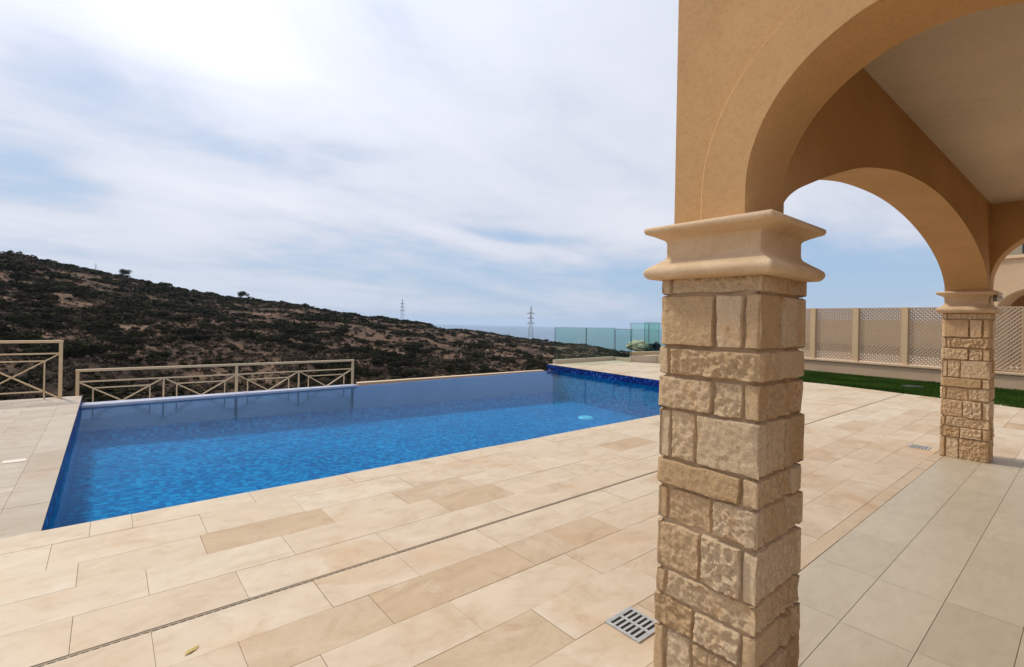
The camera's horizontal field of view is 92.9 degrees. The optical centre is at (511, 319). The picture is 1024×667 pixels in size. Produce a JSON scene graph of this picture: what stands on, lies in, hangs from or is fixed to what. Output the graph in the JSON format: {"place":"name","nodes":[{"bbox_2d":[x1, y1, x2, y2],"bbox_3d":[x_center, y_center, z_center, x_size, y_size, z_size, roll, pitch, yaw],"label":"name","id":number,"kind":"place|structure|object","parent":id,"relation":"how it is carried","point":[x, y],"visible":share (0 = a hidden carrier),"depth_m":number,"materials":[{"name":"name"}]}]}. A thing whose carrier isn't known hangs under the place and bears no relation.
{"place":"outdoors","nodes":[
{"label":"outdoors","id":0,"kind":"place"},
{"bbox_2d":[0,253,627,399],"bbox_3d":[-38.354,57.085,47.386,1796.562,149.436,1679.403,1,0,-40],"label":"hillside","id":1,"kind":"structure","parent":0,"point":[49,384],"depth_m":68.89,"materials":[{"name":"soil"}]},
{"bbox_2d":[0,386,16,392],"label":"scrub bush","id":2,"kind":"object","parent":1,"relation":"on","point":[8,389],"visible":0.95,"depth_m":36.83,"materials":[{"name":"green plant"}]},
{"bbox_2d":[0,330,24,339],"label":"scrub bush","id":3,"kind":"object","parent":1,"relation":"on","point":[4,337],"visible":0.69,"depth_m":48.47,"materials":[{"name":"green plant"}]},
{"bbox_2d":[0,393,29,398],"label":"scrub bush","id":4,"kind":"object","parent":1,"relation":"on","point":[14,395],"visible":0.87,"depth_m":36.88,"materials":[{"name":"green plant"}]},
{"bbox_2d":[3,313,37,322],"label":"scrub bush","id":5,"kind":"object","parent":1,"relation":"on","point":[18,317],"visible":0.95,"depth_m":57.80,"materials":[{"name":"green plant"}]},
{"bbox_2d":[5,332,41,340],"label":"scrub bush","id":6,"kind":"object","parent":1,"relation":"on","point":[31,336],"visible":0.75,"depth_m":48.70,"materials":[{"name":"green plant"}]},
{"bbox_2d":[0,371,49,386],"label":"scrub bush","id":7,"kind":"object","parent":1,"relation":"on","point":[20,378],"visible":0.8,"depth_m":38.90,"materials":[{"name":"green plant"}]},
{"bbox_2d":[11,280,39,287],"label":"scrub bush","id":8,"kind":"object","parent":1,"relation":"on","point":[28,285],"visible":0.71,"depth_m":81.93,"materials":[{"name":"green plant"}]},
{"bbox_2d":[9,281,53,288],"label":"scrub bush","id":9,"kind":"object","parent":1,"relation":"on","point":[22,284],"visible":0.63,"depth_m":81.97,"materials":[{"name":"green plant"}]},
{"bbox_2d":[18,329,45,335],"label":"scrub bush","id":10,"kind":"object","parent":1,"relation":"on","point":[40,333],"visible":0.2,"depth_m":51.39,"materials":[{"name":"green plant"}]},
{"bbox_2d":[14,298,52,307],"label":"scrub bush","id":11,"kind":"object","parent":1,"relation":"on","point":[40,304],"visible":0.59,"depth_m":69.97,"materials":[{"name":"green plant"}]},
{"bbox_2d":[15,319,63,327],"bbox_3d":[-54.809,0.467,56.766,3.840,1.180,4.286,1,0,-32],"label":"scrub bush","id":12,"kind":"object","parent":1,"relation":"on","point":[48,324],"visible":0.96,"depth_m":56.78,"materials":[{"name":"green plant"}]},
{"bbox_2d":[19,343,71,357],"bbox_3d":[-44.966,3.008,46.951,2.388,1.453,3.976,1,0,40],"label":"scrub bush","id":13,"kind":"object","parent":1,"relation":"on","point":[28,350],"visible":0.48,"depth_m":46.82,"materials":[{"name":"green plant"}]},
{"bbox_2d":[21,306,73,315],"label":"scrub bush","id":14,"kind":"object","parent":1,"relation":"on","point":[63,309],"visible":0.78,"depth_m":65.72,"materials":[{"name":"green plant"}]},
{"bbox_2d":[36,293,58,299],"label":"scrub bush","id":15,"kind":"object","parent":1,"relation":"on","point":[46,295],"visible":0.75,"depth_m":76.34,"materials":[{"name":"green plant"}]},
{"bbox_2d":[30,344,70,358],"bbox_3d":[-44.664,3.020,47.733,2.578,1.458,4.293,1,0,-9],"label":"scrub bush","id":16,"kind":"object","parent":1,"relation":"on","point":[38,349],"visible":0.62,"depth_m":46.31,"materials":[{"name":"green plant"}]},
{"bbox_2d":[45,357,69,363],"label":"scrub bush","id":17,"kind":"object","parent":1,"relation":"on","point":[54,359],"visible":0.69,"depth_m":44.76,"materials":[{"name":"green plant"}]},
{"bbox_2d":[57,340,88,347],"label":"scrub bush","id":18,"kind":"object","parent":1,"relation":"on","point":[66,343],"visible":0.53,"depth_m":50.15,"materials":[{"name":"green plant"}]},
{"bbox_2d":[65,286,85,291],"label":"scrub bush","id":19,"kind":"object","parent":1,"relation":"on","point":[73,288],"visible":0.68,"depth_m":88.65,"materials":[{"name":"green plant"}]},
{"bbox_2d":[68,316,97,322],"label":"scrub bush","id":20,"kind":"object","parent":1,"relation":"on","point":[91,319],"visible":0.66,"depth_m":65.98,"materials":[{"name":"green plant"}]},
{"bbox_2d":[72,289,98,297],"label":"scrub bush","id":21,"kind":"object","parent":1,"relation":"on","point":[81,293],"visible":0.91,"depth_m":83.99,"materials":[{"name":"green plant"}]},
{"bbox_2d":[67,342,119,356],"bbox_3d":[-42.697,2.900,49.042,4.706,1.502,5.252,1,0,-31],"label":"scrub bush","id":22,"kind":"object","parent":1,"relation":"on","point":[88,349],"visible":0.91,"depth_m":47.99,"materials":[{"name":"green plant"}]},
{"bbox_2d":[76,322,112,330],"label":"scrub bush","id":23,"kind":"object","parent":1,"relation":"on","point":[87,326],"visible":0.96,"depth_m":61.24,"materials":[{"name":"green plant"}]},
{"bbox_2d":[67,315,130,326],"bbox_3d":[-54.406,0.271,64.557,6.722,1.812,4.384,1,0,-5],"label":"scrub bush","id":24,"kind":"object","parent":1,"relation":"on","point":[101,321],"visible":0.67,"depth_m":63.76,"materials":[{"name":"green plant"}]},
{"bbox_2d":[85,306,116,313],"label":"scrub bush","id":25,"kind":"object","parent":1,"relation":"on","point":[90,309],"visible":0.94,"depth_m":74.40,"materials":[{"name":"green plant"}]},
{"bbox_2d":[79,381,129,394],"bbox_3d":[-34.209,5.753,41.012,2.304,1.386,3.837,1,0,21],"label":"scrub bush","id":26,"kind":"object","parent":1,"relation":"on","point":[85,389],"visible":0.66,"depth_m":40.10,"materials":[{"name":"green plant"}]},
{"bbox_2d":[86,328,123,335],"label":"scrub bush","id":27,"kind":"object","parent":1,"relation":"on","point":[118,333],"visible":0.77,"depth_m":57.70,"materials":[{"name":"green plant"}]},
{"bbox_2d":[93,333,131,341],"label":"scrub bush","id":28,"kind":"object","parent":1,"relation":"on","point":[102,337],"visible":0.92,"depth_m":55.73,"materials":[{"name":"green plant"}]},
{"bbox_2d":[101,351,134,358],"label":"scrub bush","id":29,"kind":"object","parent":1,"relation":"on","point":[119,355],"visible":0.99,"depth_m":48.27,"materials":[{"name":"green plant"}]},
{"bbox_2d":[110,312,132,318],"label":"scrub bush","id":30,"kind":"object","parent":1,"relation":"on","point":[127,316],"visible":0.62,"depth_m":73.06,"materials":[{"name":"green plant"}]},
{"bbox_2d":[99,386,148,400],"bbox_3d":[-32.938,6.130,41.069,4.478,1.098,4.012,1,0,33],"label":"scrub bush","id":31,"kind":"object","parent":1,"relation":"on","point":[136,390],"visible":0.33,"depth_m":41.59,"materials":[{"name":"green plant"}]},
{"bbox_2d":[111,345,137,353],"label":"scrub bush","id":32,"kind":"object","parent":1,"relation":"on","point":[127,348],"visible":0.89,"depth_m":51.50,"materials":[{"name":"green plant"}]},
{"bbox_2d":[119,268,132,275],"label":"ridge tree","id":33,"kind":"object","parent":1,"relation":"on","point":[123,272],"visible":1,"depth_m":162.35,"materials":[{"name":"green plant"}]},
{"bbox_2d":[116,339,136,344],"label":"scrub bush","id":34,"kind":"object","parent":1,"relation":"on","point":[124,342],"visible":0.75,"depth_m":55.20,"materials":[{"name":"green plant"}]},
{"bbox_2d":[111,336,148,343],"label":"scrub bush","id":35,"kind":"object","parent":1,"relation":"on","point":[134,340],"visible":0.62,"depth_m":56.33,"materials":[{"name":"green plant"}]},
{"bbox_2d":[120,330,140,337],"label":"scrub bush","id":36,"kind":"object","parent":1,"relation":"on","point":[135,334],"visible":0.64,"depth_m":59.51,"materials":[{"name":"green plant"}]},
{"bbox_2d":[133,317,158,322],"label":"scrub bush","id":37,"kind":"object","parent":1,"relation":"on","point":[151,320],"visible":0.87,"depth_m":73.38,"materials":[{"name":"green plant"}]},
{"bbox_2d":[142,309,168,316],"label":"scrub bush","id":38,"kind":"object","parent":1,"relation":"on","point":[153,313],"visible":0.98,"depth_m":80.60,"materials":[{"name":"green plant"}]},
{"bbox_2d":[146,351,171,357],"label":"scrub bush","id":39,"kind":"object","parent":1,"relation":"on","point":[165,354],"visible":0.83,"depth_m":53.08,"materials":[{"name":"green plant"}]},
{"bbox_2d":[151,300,171,306],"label":"scrub bush","id":40,"kind":"object","parent":1,"relation":"on","point":[165,304],"visible":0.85,"depth_m":107.33,"materials":[{"name":"green plant"}]},
{"bbox_2d":[158,337,174,342],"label":"scrub bush","id":41,"kind":"object","parent":1,"relation":"on","point":[164,339],"visible":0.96,"depth_m":61.43,"materials":[{"name":"green plant"}]},
{"bbox_2d":[174,327,199,333],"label":"scrub bush","id":42,"kind":"object","parent":1,"relation":"on","point":[183,330],"visible":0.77,"depth_m":69.19,"materials":[{"name":"green plant"}]},
{"bbox_2d":[180,327,205,334],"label":"scrub bush","id":43,"kind":"object","parent":1,"relation":"on","point":[201,331],"visible":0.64,"depth_m":70.31,"materials":[{"name":"green plant"}]},
{"bbox_2d":[201,359,218,364],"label":"scrub bush","id":44,"kind":"object","parent":1,"relation":"on","point":[206,362],"visible":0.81,"depth_m":53.79,"materials":[{"name":"green plant"}]},
{"bbox_2d":[197,322,225,329],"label":"scrub bush","id":45,"kind":"object","parent":1,"relation":"on","point":[214,327],"visible":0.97,"depth_m":79.07,"materials":[{"name":"green plant"}]},
{"bbox_2d":[226,322,251,327],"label":"scrub bush","id":46,"kind":"object","parent":1,"relation":"on","point":[238,324],"visible":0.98,"depth_m":89.59,"materials":[{"name":"green plant"}]},
{"bbox_2d":[227,330,260,338],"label":"scrub bush","id":47,"kind":"object","parent":1,"relation":"on","point":[234,333],"visible":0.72,"depth_m":74.45,"materials":[{"name":"green plant"}]},
{"bbox_2d":[254,334,274,339],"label":"scrub bush","id":48,"kind":"object","parent":1,"relation":"on","point":[263,337],"visible":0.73,"depth_m":75.16,"materials":[{"name":"green plant"}]},
{"bbox_2d":[273,319,307,326],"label":"scrub bush","id":49,"kind":"object","parent":1,"relation":"on","point":[285,321],"visible":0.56,"depth_m":103.20,"materials":[{"name":"green plant"}]},
{"bbox_2d":[281,365,306,370],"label":"scrub bush","id":50,"kind":"object","parent":1,"relation":"on","point":[290,367],"visible":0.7,"depth_m":56.60,"materials":[{"name":"green plant"}]},
{"bbox_2d":[290,373,306,381],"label":"scrub bush","id":51,"kind":"object","parent":1,"relation":"on","point":[295,378],"visible":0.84,"depth_m":53.05,"materials":[{"name":"green plant"}]},
{"bbox_2d":[295,381,324,387],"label":"scrub bush","id":52,"kind":"object","parent":1,"relation":"on","point":[303,384],"visible":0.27,"depth_m":48.62,"materials":[{"name":"green plant"}]},
{"bbox_2d":[297,343,323,349],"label":"scrub bush","id":53,"kind":"object","parent":1,"relation":"on","point":[303,346],"visible":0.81,"depth_m":72.32,"materials":[{"name":"green plant"}]},
{"bbox_2d":[0,250,630,402],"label":"scrub cover","id":54,"kind":"object","parent":1,"relation":"on","point":[19,267],"visible":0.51,"depth_m":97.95,"materials":[{"name":"green plant"}]},
{"bbox_2d":[311,363,336,368],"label":"scrub bush","id":55,"kind":"object","parent":1,"relation":"on","point":[318,365],"visible":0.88,"depth_m":58.86,"materials":[{"name":"green plant"}]},
{"bbox_2d":[315,377,335,382],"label":"scrub bush","id":56,"kind":"object","parent":1,"relation":"on","point":[325,379],"visible":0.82,"depth_m":52.91,"materials":[{"name":"green plant"}]},
{"bbox_2d":[306,370,355,378],"bbox_3d":[-20.878,6.184,55.706,5.328,1.286,4.773,1,0,-29],"label":"scrub bush","id":57,"kind":"object","parent":1,"relation":"on","point":[324,373],"visible":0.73,"depth_m":54.68,"materials":[{"name":"green plant"}]},
{"bbox_2d":[323,364,350,372],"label":"scrub bush","id":58,"kind":"object","parent":1,"relation":"on","point":[345,366],"visible":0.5,"depth_m":57.81,"materials":[{"name":"green plant"}]},
{"bbox_2d":[322,359,354,367],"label":"scrub bush","id":59,"kind":"object","parent":1,"relation":"on","point":[338,363],"visible":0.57,"depth_m":60.20,"materials":[{"name":"green plant"}]},
{"bbox_2d":[327,379,355,384],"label":"scrub bush","id":60,"kind":"object","parent":1,"relation":"on","point":[341,382],"visible":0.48,"depth_m":51.23,"materials":[{"name":"green plant"}]},
{"bbox_2d":[335,326,349,333],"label":"scrub bush","id":61,"kind":"object","parent":1,"relation":"on","point":[341,329],"visible":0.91,"depth_m":99.12,"materials":[{"name":"green plant"}]},
{"bbox_2d":[338,346,357,351],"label":"scrub bush","id":62,"kind":"object","parent":1,"relation":"on","point":[353,348],"visible":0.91,"depth_m":78.47,"materials":[{"name":"green plant"}]},
{"bbox_2d":[334,355,363,361],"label":"scrub bush","id":63,"kind":"object","parent":1,"relation":"on","point":[354,358],"visible":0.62,"depth_m":66.31,"materials":[{"name":"green plant"}]},
{"bbox_2d":[360,370,380,376],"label":"scrub bush","id":64,"kind":"object","parent":1,"relation":"on","point":[376,373],"visible":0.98,"depth_m":58.34,"materials":[{"name":"green plant"}]},
{"bbox_2d":[367,359,398,365],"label":"scrub bush","id":65,"kind":"object","parent":1,"relation":"on","point":[380,361],"visible":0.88,"depth_m":66.34,"materials":[{"name":"green plant"}]},
{"bbox_2d":[388,371,410,376],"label":"scrub bush","id":66,"kind":"object","parent":1,"relation":"on","point":[392,374],"visible":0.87,"depth_m":59.80,"materials":[{"name":"green plant"}]},
{"bbox_2d":[388,351,413,359],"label":"scrub bush","id":67,"kind":"object","parent":1,"relation":"on","point":[399,355],"visible":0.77,"depth_m":73.32,"materials":[{"name":"green plant"}]},
{"bbox_2d":[390,359,413,366],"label":"scrub bush","id":68,"kind":"object","parent":1,"relation":"on","point":[404,363],"visible":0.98,"depth_m":65.15,"materials":[{"name":"green plant"}]},
{"bbox_2d":[396,342,420,348],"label":"scrub bush","id":69,"kind":"object","parent":1,"relation":"on","point":[406,345],"visible":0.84,"depth_m":92.98,"materials":[{"name":"green plant"}]},
{"bbox_2d":[402,369,426,377],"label":"scrub bush","id":70,"kind":"object","parent":1,"relation":"on","point":[422,374],"visible":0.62,"depth_m":61.18,"materials":[{"name":"green plant"}]},
{"bbox_2d":[405,358,427,364],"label":"scrub bush","id":71,"kind":"object","parent":1,"relation":"on","point":[419,363],"visible":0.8,"depth_m":69.62,"materials":[{"name":"green plant"}]},
{"bbox_2d":[434,362,460,369],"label":"scrub bush","id":72,"kind":"object","parent":1,"relation":"on","point":[444,366],"visible":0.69,"depth_m":70.31,"materials":[{"name":"green plant"}]},
{"bbox_2d":[356,370,543,385],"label":"basin wall","id":73,"kind":"structure","parent":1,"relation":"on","point":[408,380],"depth_m":14.94,"materials":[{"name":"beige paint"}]},
{"bbox_2d":[442,359,462,363],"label":"scrub bush","id":74,"kind":"object","parent":1,"relation":"on","point":[451,361],"visible":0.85,"depth_m":87.47,"materials":[{"name":"green plant"}]},
{"bbox_2d":[458,362,470,370],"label":"scrub bush","id":75,"kind":"object","parent":1,"relation":"on","point":[463,366],"visible":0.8,"depth_m":70.03,"materials":[{"name":"green plant"}]},
{"bbox_2d":[475,367,499,373],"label":"scrub bush","id":76,"kind":"object","parent":1,"relation":"on","point":[482,370],"visible":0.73,"depth_m":72.18,"materials":[{"name":"green plant"}]},
{"bbox_2d":[527,306,534,337],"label":"pylon","id":77,"kind":"object","parent":1,"relation":"on","point":[530,313],"visible":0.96,"depth_m":351.23,"materials":[{"name":"metal"}]},
{"bbox_2d":[626,339,648,350],"bbox_3d":[5.980,1.237,23.307,1.047,0.602,1.012,1,0,27],"label":"pale rock","id":78,"kind":"object","parent":1,"relation":"on","point":[638,345],"visible":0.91,"depth_m":22.96,"materials":[{"name":"stone"}]},
{"bbox_2d":[0,0,944,328],"label":"sky","id":79,"kind":"structure","parent":0,"point":[462,162],"materials":[{"name":"white"}]},
{"bbox_2d":[7,370,1022,666],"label":"terrace base","id":80,"kind":"object","parent":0,"point":[321,592],"visible":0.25,"depth_m":3.01,"materials":[{"name":"beige stone"}]},
{"bbox_2d":[42,364,661,530],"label":"swimming pool","id":81,"kind":"structure","parent":80,"relation":"in","point":[126,457],"depth_m":9.56,"materials":[{"name":"liquid"}]},
{"bbox_2d":[0,360,1023,666],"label":"pool deck","id":82,"kind":"structure","parent":80,"relation":"on","point":[556,584],"depth_m":3.15,"materials":[{"name":"tile"}]},
{"bbox_2d":[1,458,26,463],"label":"skimmer lid","id":83,"kind":"object","parent":82,"relation":"on","point":[14,461],"visible":1,"depth_m":4.84,"materials":[{"name":"white plastic"}]},
{"bbox_2d":[0,340,63,398],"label":"metal railing","id":84,"kind":"object","parent":82,"relation":"on","point":[60,354],"visible":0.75,"depth_m":8.27,"materials":[{"name":"beige metal"}]},
{"bbox_2d":[75,359,353,401],"bbox_3d":[-5.907,1.454,10.430,5.148,1.032,0.060,1,0,-40],"label":"metal railing","id":85,"kind":"object","parent":82,"relation":"on","point":[78,371],"visible":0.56,"depth_m":10.08,"materials":[{"name":"beige metal"}]},
{"bbox_2d":[33,394,901,666],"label":"slot drain","id":86,"kind":"object","parent":82,"relation":"in","point":[165,626],"visible":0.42,"depth_m":2.72,"materials":[{"name":"metal"}]},
{"bbox_2d":[553,356,613,363],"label":"kerb wall","id":87,"kind":"structure","parent":82,"relation":"on","point":[574,360],"depth_m":18.17,"materials":[{"name":"beige stone"}]},
{"bbox_2d":[554,327,631,359],"bbox_3d":[3.087,0.878,18.130,3.544,1.154,0.956,1,0,-40],"label":"glass balustrade","id":88,"kind":"object","parent":87,"relation":"on","point":[614,341],"visible":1,"depth_m":18.78,"materials":[{"name":"glass"}]},
{"bbox_2d":[615,357,631,361],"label":"kerb wall","id":89,"kind":"structure","parent":82,"relation":"on","point":[623,359],"depth_m":19.04,"materials":[{"name":"beige stone"}]},
{"bbox_2d":[605,606,656,642],"bbox_3d":[0.608,1.512,2.423,0.205,0.007,0.205,1,0,-40],"label":"floor grate","id":90,"kind":"object","parent":82,"relation":"on","point":[635,625],"visible":0.95,"depth_m":2.42,"materials":[{"name":"white plastic"}]},
{"bbox_2d":[629,355,659,362],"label":"planter wall","id":91,"kind":"structure","parent":82,"relation":"on","point":[649,358],"depth_m":18.57,"materials":[{"name":"beige stone"}]},
{"bbox_2d":[630,351,659,355],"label":"terrace wall","id":92,"kind":"structure","parent":82,"relation":"on","point":[637,353],"depth_m":19.41,"materials":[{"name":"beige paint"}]},
{"bbox_2d":[630,322,658,350],"bbox_3d":[5.505,0.694,19.491,1.493,1.195,0.237,1,0,32],"label":"glass balustrade","id":93,"kind":"object","parent":92,"relation":"on","point":[648,323],"visible":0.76,"depth_m":19.69,"materials":[{"name":"glass"}]},
{"bbox_2d":[907,444,931,449],"bbox_3d":[5.156,1.609,6.164,0.205,0.007,0.205,1,0,-40],"label":"floor grate","id":94,"kind":"object","parent":82,"relation":"on","point":[919,447],"visible":1,"depth_m":6.15,"materials":[{"name":"grey metal"}]},
{"bbox_2d":[433,325,665,350],"bbox_3d":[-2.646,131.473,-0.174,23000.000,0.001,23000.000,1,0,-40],"label":"sea","id":95,"kind":"structure","parent":0,"point":[602,337],"depth_m":5274.29,"materials":[{"name":"blue liquid"}]},
{"bbox_2d":[799,461,1023,666],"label":"floor base","id":96,"kind":"object","parent":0,"point":[921,594],"depth_m":2.83,"materials":[{"name":"concrete"}]},
{"bbox_2d":[798,456,1023,666],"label":"porch floor","id":97,"kind":"structure","parent":96,"relation":"on","point":[882,609],"depth_m":2.89,"materials":[{"name":"tile"}]},
{"bbox_2d":[643,0,1023,666],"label":"villa","id":98,"kind":"object","parent":97,"relation":"on","point":[911,112],"visible":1,"depth_m":1.96,"materials":[{"name":"beige paint"}]},
{"bbox_2d":[993,294,1003,301],"bbox_3d":[5.484,-0.242,5.488,0.092,0.092,0.085,1,0,-40],"label":"wall lamp","id":99,"kind":"object","parent":98,"relation":"attached to","point":[998,298],"visible":1,"depth_m":5.47,"materials":[{"name":"metal"}]},
{"bbox_2d":[800,349,1022,372],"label":"yard","id":100,"kind":"structure","parent":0,"point":[896,359],"depth_m":23.85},
{"bbox_2d":[644,341,660,350],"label":"garden shrub","id":101,"kind":"object","parent":100,"relation":"on","point":[651,347],"visible":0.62,"depth_m":27.78,"materials":[{"name":"green plant"}]},
{"bbox_2d":[803,320,940,356],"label":"boundary wall","id":102,"kind":"structure","parent":100,"relation":"on","point":[880,338],"depth_m":29.96,"materials":[{"name":"beige paint"}]},
{"bbox_2d":[994,244,1023,368],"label":"neighbour villa","id":103,"kind":"object","parent":100,"relation":"on","point":[1009,280],"visible":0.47,"depth_m":18.37,"materials":[{"name":"beige paint"}]},
{"label":"lawn","id":104,"kind":"structure","parent":0,"visible":0},
{"bbox_2d":[798,369,1023,407],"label":"grass","id":105,"kind":"structure","parent":104,"relation":"on","point":[1003,397],"depth_m":12.76,"materials":[{"name":"green plant"}]},
{"bbox_2d":[804,357,1023,390],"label":"garden wall","id":106,"kind":"structure","parent":104,"relation":"on","point":[1009,380],"depth_m":14.60,"materials":[{"name":"beige paint"}]},
{"bbox_2d":[798,306,1023,372],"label":"lattice fence","id":107,"kind":"object","parent":106,"relation":"on","point":[904,337],"visible":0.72,"depth_m":14.73,"materials":[{"name":"beige paint"}]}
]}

